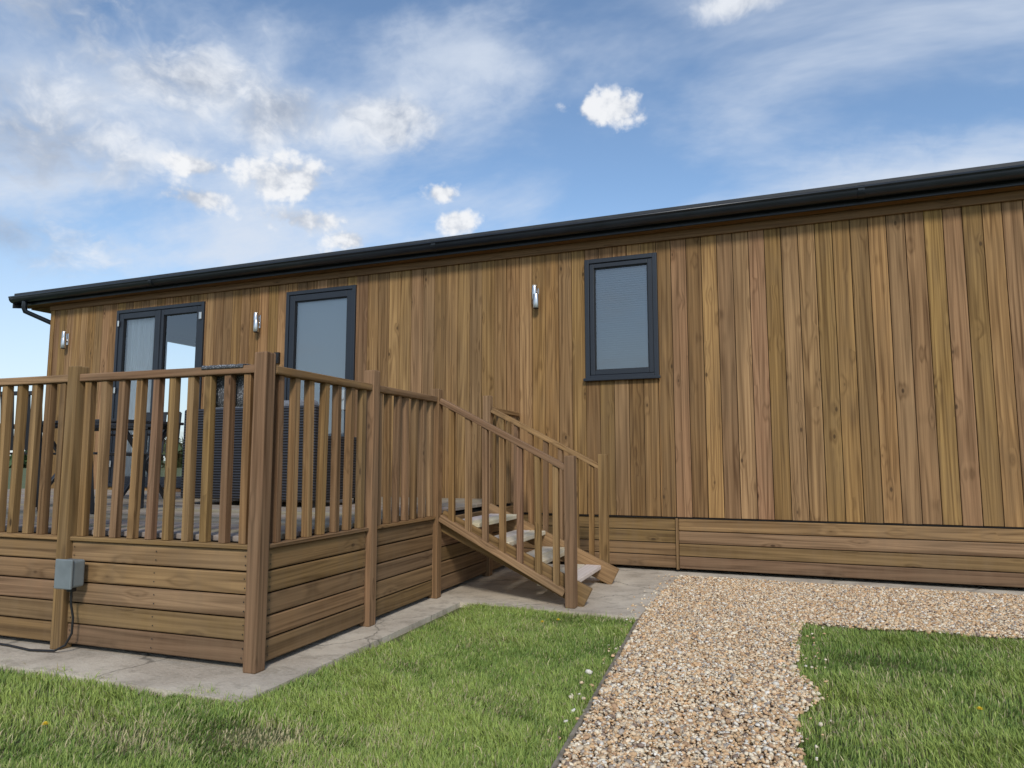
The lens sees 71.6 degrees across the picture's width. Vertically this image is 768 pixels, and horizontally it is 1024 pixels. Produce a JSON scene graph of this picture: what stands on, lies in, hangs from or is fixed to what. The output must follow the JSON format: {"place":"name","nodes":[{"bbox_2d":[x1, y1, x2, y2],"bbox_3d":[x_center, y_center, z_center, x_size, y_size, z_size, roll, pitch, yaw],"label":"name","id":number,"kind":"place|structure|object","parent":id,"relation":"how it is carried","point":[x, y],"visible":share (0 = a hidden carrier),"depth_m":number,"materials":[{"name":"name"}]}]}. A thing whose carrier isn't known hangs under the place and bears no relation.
{"place":"outdoors","nodes":[
{"label":"outdoors","id":0,"kind":"place"},
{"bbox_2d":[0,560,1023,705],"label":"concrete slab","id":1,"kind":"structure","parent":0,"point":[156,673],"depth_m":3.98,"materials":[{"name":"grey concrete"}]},
{"bbox_2d":[0,488,515,663],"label":"timber deck","id":2,"kind":"structure","parent":1,"relation":"on","point":[183,601],"depth_m":3.77,"materials":[{"name":"brown wood"}]},
{"bbox_2d":[0,391,57,511],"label":"garden chair","id":3,"kind":"object","parent":2,"relation":"on","point":[27,431],"visible":0.16,"depth_m":5.29,"materials":[{"name":"metal"}]},
{"bbox_2d":[0,559,84,651],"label":"electrical box","id":4,"kind":"object","parent":2,"relation":"attached to","point":[69,575],"visible":1,"depth_m":3.69,"materials":[{"name":"grey plastic"}]},
{"bbox_2d":[42,419,183,497],"bbox_3d":[-3.728,0.710,6.461,1.200,0.727,0.700,-2,-7,22],"label":"garden table","id":5,"kind":"object","parent":2,"relation":"on","point":[130,441],"visible":0.07,"depth_m":6.31,"materials":[{"name":"metal"}]},
{"bbox_2d":[90,422,150,513],"bbox_3d":[-2.970,0.504,5.329,0.505,0.890,0.480,5,-8,-39],"label":"garden chair","id":6,"kind":"object","parent":2,"relation":"on","point":[113,426],"visible":0.21,"depth_m":5.35,"materials":[{"name":"metal"}]},
{"bbox_2d":[107,412,181,489],"bbox_3d":[-3.808,0.720,7.342,0.480,0.890,0.505,-2,-6,16],"label":"garden chair","id":7,"kind":"object","parent":2,"relation":"on","point":[148,414],"visible":0.16,"depth_m":7.54,"materials":[{"name":"metal"}]},
{"bbox_2d":[0,351,519,673],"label":"deck railing","id":8,"kind":"object","parent":2,"relation":"on","point":[259,536],"visible":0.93,"depth_m":3.84,"materials":[{"name":"brown wood"}]},
{"bbox_2d":[201,364,250,407],"bbox_3d":[-1.448,0.009,3.616,0.260,0.212,0.094,-2,-6,20],"label":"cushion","id":9,"kind":"object","parent":8,"relation":"hanging from","point":[220,391],"visible":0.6,"depth_m":3.63,"materials":[{"name":"grey fabric"}]},
{"bbox_2d":[181,400,356,507],"bbox_3d":[-2.086,0.610,6.263,1.400,0.879,0.750,-2,-7,22],"label":"rattan sofa","id":10,"kind":"object","parent":2,"relation":"on","point":[236,454],"visible":0.16,"depth_m":5.96,"materials":[{"name":"grey wicker"}]},
{"bbox_2d":[8,161,1023,587],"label":"timber lodge","id":11,"kind":"structure","parent":1,"relation":"on","point":[824,381],"depth_m":6.40,"materials":[{"name":"brown wood"}]},
{"bbox_2d":[61,331,68,348],"bbox_3d":[-6.089,-0.595,9.658,0.088,0.244,0.097,-2,-7,22],"label":"wall lamp","id":12,"kind":"object","parent":11,"relation":"attached to","point":[65,339],"visible":1,"depth_m":9.64,"materials":[{"name":"silver metal"}]},
{"bbox_2d":[253,312,260,332],"bbox_3d":[-3.032,-0.728,8.424,0.088,0.244,0.097,-2,-7,22],"label":"wall lamp","id":13,"kind":"object","parent":11,"relation":"attached to","point":[256,321],"visible":1,"depth_m":8.39,"materials":[{"name":"silver metal"}]},
{"bbox_2d":[532,285,538,308],"bbox_3d":[0.234,-0.869,7.105,0.088,0.244,0.097,-2,-7,22],"label":"wall lamp","id":14,"kind":"object","parent":11,"relation":"attached to","point":[535,294],"visible":1,"depth_m":7.06,"materials":[{"name":"silver metal"}]},
{"bbox_2d":[583,252,660,380],"bbox_3d":[1.052,-0.632,6.818,0.738,1.202,0.130,-2,-7,22],"label":"window frame","id":15,"kind":"structure","parent":11,"relation":"in","point":[652,372],"depth_m":6.77,"materials":[{"name":"grey metal"}]},
{"bbox_2d":[438,395,618,608],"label":"wooden staircase","id":16,"kind":"structure","parent":1,"relation":"on","point":[571,575],"depth_m":5.17,"materials":[{"name":"brown wood"}]},
{"bbox_2d":[0,461,1023,767],"bbox_3d":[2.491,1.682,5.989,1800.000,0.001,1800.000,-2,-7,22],"label":"ground","id":17,"kind":"structure","parent":0,"point":[272,735],"depth_m":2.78,"materials":[{"name":"green plant"}]},
{"bbox_2d":[9,437,182,467],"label":"distant hedge","id":18,"kind":"object","parent":17,"relation":"on","point":[180,455],"visible":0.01,"depth_m":95.73,"materials":[{"name":"green plant"}]},
{"bbox_2d":[550,619,638,767],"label":"path edging","id":19,"kind":"object","parent":17,"relation":"on","point":[572,735],"visible":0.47,"depth_m":2.90,"materials":[{"name":"concrete"}]},
{"bbox_2d":[0,0,1023,460],"label":"sky","id":20,"kind":"structure","parent":0,"point":[139,138],"materials":[{"name":"blue"}]},
{"bbox_2d":[547,574,1023,767],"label":"gravel path","id":21,"kind":"structure","parent":0,"point":[715,733],"depth_m":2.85,"materials":[{"name":"beige gravel"}]}
]}

